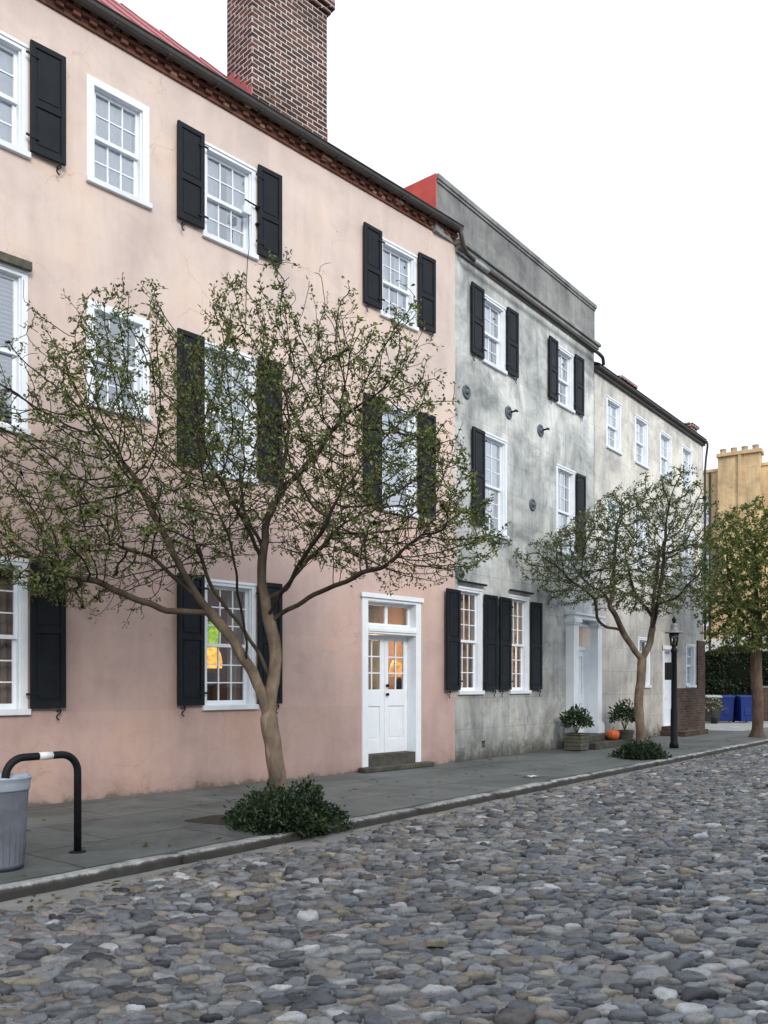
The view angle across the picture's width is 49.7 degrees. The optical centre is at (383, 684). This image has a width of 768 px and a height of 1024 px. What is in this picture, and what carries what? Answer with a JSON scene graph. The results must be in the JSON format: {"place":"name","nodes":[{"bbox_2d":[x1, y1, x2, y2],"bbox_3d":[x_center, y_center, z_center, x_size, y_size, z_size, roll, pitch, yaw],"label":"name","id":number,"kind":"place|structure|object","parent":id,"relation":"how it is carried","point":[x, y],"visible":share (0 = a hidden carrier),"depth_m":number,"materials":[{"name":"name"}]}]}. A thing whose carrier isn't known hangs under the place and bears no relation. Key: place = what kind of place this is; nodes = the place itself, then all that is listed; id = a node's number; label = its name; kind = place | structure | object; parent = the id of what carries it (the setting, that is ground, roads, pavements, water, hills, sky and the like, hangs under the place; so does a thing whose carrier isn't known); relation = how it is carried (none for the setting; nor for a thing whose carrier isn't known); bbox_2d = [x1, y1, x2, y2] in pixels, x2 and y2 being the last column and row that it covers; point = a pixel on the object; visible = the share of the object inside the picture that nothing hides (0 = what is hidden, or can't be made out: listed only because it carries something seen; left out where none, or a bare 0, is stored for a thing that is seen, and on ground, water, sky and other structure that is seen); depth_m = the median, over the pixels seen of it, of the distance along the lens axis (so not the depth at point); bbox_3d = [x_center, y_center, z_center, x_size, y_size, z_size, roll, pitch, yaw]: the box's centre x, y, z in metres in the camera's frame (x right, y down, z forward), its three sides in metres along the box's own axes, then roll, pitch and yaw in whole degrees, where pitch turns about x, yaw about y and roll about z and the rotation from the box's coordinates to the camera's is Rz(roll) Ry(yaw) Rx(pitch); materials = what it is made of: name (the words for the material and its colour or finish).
{"place":"outdoors","nodes":[
{"label":"outdoors","id":0,"kind":"place"},
{"bbox_2d":[0,743,767,1023],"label":"road","id":1,"kind":"structure","parent":0,"point":[637,897],"depth_m":5.50,"materials":[{"name":"stone"}]},
{"bbox_2d":[0,727,767,884],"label":"pavement","id":2,"kind":"structure","parent":0,"point":[119,829],"depth_m":10.60,"materials":[{"name":"grey concrete"}]},
{"bbox_2d":[0,771,32,872],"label":"trash can","id":3,"kind":"object","parent":2,"relation":"on","point":[14,791],"visible":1,"depth_m":6.66,"materials":[{"name":"grey metal"}]},
{"bbox_2d":[1,751,85,853],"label":"bike rack","id":4,"kind":"object","parent":2,"relation":"on","point":[11,763],"visible":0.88,"depth_m":7.41,"materials":[{"name":"black metal"}]},
{"bbox_2d":[184,815,231,824],"bbox_3d":[-1.550,1.496,9.217,1.316,0.001,0.715,0,0,0],"label":"soil bed","id":5,"kind":"object","parent":2,"relation":"on","point":[213,819],"visible":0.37,"depth_m":9.23,"materials":[{"name":"brown soil"}]},
{"bbox_2d":[0,247,511,790],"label":"tree","id":6,"kind":"object","parent":5,"relation":"on","point":[266,695],"visible":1,"depth_m":8.98,"materials":[{"name":"green plant"}]},
{"bbox_2d":[221,774,358,838],"bbox_3d":[-1.023,1.284,8.941,1.469,0.641,1.393,0,0,-20],"label":"ground cover shrub","id":7,"kind":"object","parent":5,"relation":"on","point":[277,811],"visible":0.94,"depth_m":8.64,"materials":[{"name":"green plant"}]},
{"bbox_2d":[0,0,463,805],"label":"row house","id":8,"kind":"structure","parent":2,"relation":"on","point":[134,148],"depth_m":12.07,"materials":[{"name":"pink paint"}]},
{"bbox_2d":[0,30,30,159],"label":"window","id":9,"kind":"structure","parent":8,"relation":"in","point":[13,55],"depth_m":10.24,"materials":[{"name":"white paint"}]},
{"bbox_2d":[0,557,30,715],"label":"window","id":10,"kind":"structure","parent":8,"relation":"in","point":[13,601],"depth_m":10.25,"materials":[{"name":"white paint"}]},
{"bbox_2d":[0,251,31,435],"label":"window","id":11,"kind":"structure","parent":8,"relation":"in","point":[15,269],"depth_m":10.23,"materials":[{"name":"white paint"}]},
{"bbox_2d":[86,74,152,209],"bbox_3d":[-3.606,-7.255,11.184,0.268,1.410,0.937,0,0,45],"label":"window","id":12,"kind":"structure","parent":8,"relation":"in","point":[117,124],"depth_m":11.24,"materials":[{"name":"white paint"}]},
{"bbox_2d":[86,299,152,421],"bbox_3d":[-3.602,-4.330,11.180,0.258,1.400,0.937,0,0,45],"label":"window","id":13,"kind":"structure","parent":8,"relation":"in","point":[140,322],"depth_m":11.32,"materials":[{"name":"white paint"}]},
{"bbox_2d":[207,622,221,700],"bbox_3d":[-2.684,-0.310,12.882,0.347,1.340,0.342,0,0,0],"label":"table lamp","id":14,"kind":"object","parent":8,"relation":"in","point":[212,634],"visible":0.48,"depth_m":12.78,"materials":[{"name":"yellow metal"}]},
{"bbox_2d":[201,141,258,260],"bbox_3d":[-2.353,-7.200,12.442,0.266,1.400,0.987,0,0,45],"label":"window","id":15,"kind":"structure","parent":8,"relation":"in","point":[240,184],"depth_m":12.54,"materials":[{"name":"white paint"}]},
{"bbox_2d":[201,578,258,710],"bbox_3d":[-2.396,-0.565,12.484,0.387,1.970,0.987,0,0,45],"label":"window","id":16,"kind":"structure","parent":8,"relation":"in","point":[241,695],"depth_m":12.68,"materials":[{"name":"white paint"}]},
{"bbox_2d":[202,340,258,484],"bbox_3d":[-2.353,-4.040,12.442,0.268,1.940,0.987,0,0,45],"label":"window","id":17,"kind":"structure","parent":8,"relation":"in","point":[250,378],"depth_m":12.59,"materials":[{"name":"white paint"}]},
{"bbox_2d":[361,592,423,766],"bbox_3d":[0.057,-0.080,14.923,0.365,3.040,1.580,0,0,45],"label":"door","id":18,"kind":"structure","parent":8,"relation":"in","point":[390,718],"depth_m":15.02,"materials":[{"name":"white paint"}]},
{"bbox_2d":[389,660,401,688],"bbox_3d":[0.293,-0.010,15.986,0.388,0.940,0.382,0,0,0],"label":"table lamp","id":19,"kind":"object","parent":8,"relation":"in","point":[398,670],"visible":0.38,"depth_m":15.86,"materials":[{"name":"orange metal"}]},
{"bbox_2d":[379,237,418,331],"bbox_3d":[0.208,-7.200,15.014,0.266,1.400,0.987,0,0,45],"label":"window","id":20,"kind":"structure","parent":8,"relation":"in","point":[405,262],"depth_m":15.17,"materials":[{"name":"white paint"}]},
{"bbox_2d":[382,403,418,517],"bbox_3d":[0.211,-4.040,15.011,0.258,1.940,0.987,0,0,45],"label":"window","id":21,"kind":"structure","parent":8,"relation":"in","point":[384,418],"depth_m":15.20,"materials":[{"name":"white paint"}]},
{"bbox_2d":[2,738,763,913],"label":"fallen leaves","id":22,"kind":"object","parent":2,"relation":"on","point":[327,833],"visible":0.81,"depth_m":9.02,"materials":[{"name":"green plant"}]},
{"bbox_2d":[368,173,626,761],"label":"row house","id":23,"kind":"structure","parent":2,"relation":"on","point":[523,664],"depth_m":17.97,"materials":[{"name":"grey paint"}]},
{"bbox_2d":[458,580,487,694],"bbox_3d":[1.621,-0.898,16.569,0.429,2.275,0.990,0,0,39],"label":"window","id":24,"kind":"structure","parent":23,"relation":"in","point":[476,594],"depth_m":16.79,"materials":[{"name":"white paint"}]},
{"bbox_2d":[481,294,507,374],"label":"window","id":25,"kind":"structure","parent":23,"relation":"in","point":[497,337],"depth_m":17.49,"materials":[{"name":"white paint"}]},
{"bbox_2d":[482,430,508,539],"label":"window","id":26,"kind":"structure","parent":23,"relation":"in","point":[495,446],"depth_m":17.54,"materials":[{"name":"white paint"}]},
{"bbox_2d":[509,589,533,693],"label":"window","id":27,"kind":"structure","parent":23,"relation":"in","point":[523,645],"depth_m":18.31,"materials":[{"name":"white paint"}]},
{"bbox_2d":[555,345,575,413],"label":"window","id":28,"kind":"structure","parent":23,"relation":"in","point":[565,358],"depth_m":19.91,"materials":[{"name":"white paint"}]},
{"bbox_2d":[556,463,576,557],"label":"window","id":29,"kind":"structure","parent":23,"relation":"in","point":[565,477],"depth_m":19.91,"materials":[{"name":"white paint"}]},
{"bbox_2d":[564,612,605,732],"bbox_3d":[4.796,-0.260,20.374,0.620,2.920,1.700,0,0,39],"label":"door","id":30,"kind":"structure","parent":23,"relation":"in","point":[583,642],"depth_m":20.68,"materials":[{"name":"white paint"}]},
{"bbox_2d":[606,727,619,739],"bbox_3d":[5.598,1.183,20.320,0.346,0.331,0.330,0,0,0],"label":"pumpkin","id":31,"kind":"object","parent":23,"relation":"on","point":[612,734],"visible":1,"depth_m":20.21,"materials":[{"name":"orange food"}]},
{"bbox_2d":[558,704,594,749],"bbox_3d":[4.403,0.945,19.053,0.884,1.069,0.879,0,0,39],"label":"potted plant","id":32,"kind":"object","parent":2,"relation":"on","point":[576,740],"visible":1,"depth_m":18.92,"materials":[{"name":"green plant"}]},
{"bbox_2d":[513,462,726,741],"bbox_3d":[4.958,-1.442,17.785,4.503,6.102,3.292,0,0,0],"label":"tree","id":33,"kind":"object","parent":2,"relation":"on","point":[612,588],"visible":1,"depth_m":17.42,"materials":[{"name":"green plant"}]},
{"bbox_2d":[607,698,634,741],"bbox_3d":[6.022,0.906,20.753,0.897,1.187,0.926,0,0,39],"label":"potted plant","id":34,"kind":"object","parent":2,"relation":"on","point":[618,712],"visible":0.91,"depth_m":20.61,"materials":[{"name":"green plant"}]},
{"bbox_2d":[608,733,671,760],"bbox_3d":[5.235,1.302,17.099,1.307,0.607,1.303,0,0,39],"label":"ground cover shrub","id":35,"kind":"object","parent":2,"relation":"on","point":[640,750],"visible":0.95,"depth_m":16.85,"materials":[{"name":"green plant"}]},
{"bbox_2d":[594,361,708,738],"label":"row house","id":36,"kind":"structure","parent":2,"relation":"on","point":[637,433],"depth_m":23.77,"materials":[{"name":"paint"}]},
{"bbox_2d":[606,395,622,455],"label":"window","id":37,"kind":"structure","parent":36,"relation":"in","point":[613,408],"depth_m":22.12,"materials":[{"name":"white paint"}]},
{"bbox_2d":[606,498,622,564],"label":"window","id":38,"kind":"structure","parent":36,"relation":"in","point":[609,503],"depth_m":22.09,"materials":[{"name":"white paint"}]},
{"bbox_2d":[635,414,649,469],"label":"window","id":39,"kind":"structure","parent":36,"relation":"in","point":[641,425],"depth_m":23.63,"materials":[{"name":"white paint"}]},
{"bbox_2d":[635,510,649,572],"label":"window","id":40,"kind":"structure","parent":36,"relation":"in","point":[642,533],"depth_m":23.65,"materials":[{"name":"white glass"}]},
{"bbox_2d":[638,637,651,687],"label":"window","id":41,"kind":"structure","parent":36,"relation":"in","point":[640,639],"depth_m":23.84,"materials":[{"name":"white paint"}]},
{"bbox_2d":[660,430,672,481],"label":"window","id":42,"kind":"structure","parent":36,"relation":"in","point":[665,440],"depth_m":25.14,"materials":[{"name":"white paint"}]},
{"bbox_2d":[660,521,672,579],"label":"window","id":43,"kind":"structure","parent":36,"relation":"in","point":[662,534],"depth_m":25.19,"materials":[{"name":"white paint"}]},
{"bbox_2d":[663,645,676,725],"bbox_3d":[8.479,0.130,25.099,0.390,2.620,1.000,0,0,39],"label":"door","id":44,"kind":"structure","parent":36,"relation":"in","point":[666,649],"depth_m":25.27,"materials":[{"name":"white paint"}]},
{"bbox_2d":[682,444,692,493],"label":"window","id":45,"kind":"structure","parent":36,"relation":"in","point":[686,452],"depth_m":26.59,"materials":[{"name":"white paint"}]},
{"bbox_2d":[682,530,693,585],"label":"window","id":46,"kind":"structure","parent":36,"relation":"in","point":[684,554],"depth_m":26.65,"materials":[{"name":"white paint"}]},
{"bbox_2d":[686,644,696,687],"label":"window","id":47,"kind":"structure","parent":36,"relation":"in","point":[690,648],"depth_m":26.87,"materials":[{"name":"white paint"}]},
{"bbox_2d":[665,615,683,747],"bbox_3d":[6.920,-0.080,19.800,0.440,3.160,0.440,0,0,0],"label":"street lamp","id":48,"kind":"object","parent":2,"relation":"on","point":[671,670],"visible":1,"depth_m":19.74,"materials":[{"name":"black metal"}]},
{"bbox_2d":[693,495,767,737],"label":"tree","id":49,"kind":"object","parent":2,"relation":"on","point":[757,631],"visible":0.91,"depth_m":23.75,"materials":[{"name":"green plant"}]},
{"bbox_2d":[703,444,767,651],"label":"apartment building","id":50,"kind":"structure","parent":2,"relation":"on","point":[735,478],"depth_m":44.33,"materials":[{"name":"paint"}]},
{"bbox_2d":[703,498,708,525],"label":"window","id":51,"kind":"structure","parent":50,"relation":"in","point":[707,498],"depth_m":45.41,"materials":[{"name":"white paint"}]},
{"bbox_2d":[116,0,767,469],"label":"sky","id":52,"kind":"structure","parent":0,"point":[623,143],"materials":[{"name":"white"}]},
{"bbox_2d":[705,695,722,721],"bbox_3d":[12.999,0.944,33.038,0.630,1.096,0.815,0,0,-3],"label":"wheeled bin","id":53,"kind":"object","parent":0,"point":[711,712],"visible":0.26,"depth_m":32.70,"materials":[{"name":"black plastic"}]},
{"bbox_2d":[705,721,767,730],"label":"driveway","id":54,"kind":"structure","parent":0,"point":[732,726],"depth_m":29.92,"materials":[{"name":"concrete"}]},
{"bbox_2d":[705,697,726,723],"bbox_3d":[12.800,0.968,32.174,0.907,1.057,0.947,0,0,-11],"label":"potted plant","id":55,"kind":"object","parent":54,"relation":"on","point":[714,719],"visible":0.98,"depth_m":32.09,"materials":[{"name":"green plant"}]},
{"bbox_2d":[720,695,734,721],"bbox_3d":[13.706,0.944,33.437,0.630,1.096,0.815,0,0,6],"label":"wheeled bin","id":56,"kind":"object","parent":54,"relation":"on","point":[727,713],"visible":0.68,"depth_m":33.09,"materials":[{"name":"blue plastic"}]},
{"bbox_2d":[705,647,767,716],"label":"hedge","id":57,"kind":"object","parent":54,"relation":"on","point":[728,675],"visible":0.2,"depth_m":35.76,"materials":[{"name":"green plant"}]},
{"bbox_2d":[732,695,751,721],"bbox_3d":[14.333,0.944,33.137,0.630,1.096,0.815,0,0,-5],"label":"wheeled bin","id":58,"kind":"object","parent":54,"relation":"on","point":[742,708],"visible":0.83,"depth_m":32.81,"materials":[{"name":"blue plastic"}]},
{"bbox_2d":[763,686,767,720],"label":"garden wall","id":59,"kind":"structure","parent":54,"relation":"on","point":[765,692],"depth_m":34.39,"materials":[{"name":"brown brick"}]},
{"label":"ground","id":60,"kind":"structure","parent":0,"visible":0},
{"bbox_2d":[0,739,767,901],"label":"kerb","id":61,"kind":"structure","parent":60,"relation":"on","point":[23,888],"depth_m":8.10,"materials":[{"name":"stone"}]}
]}

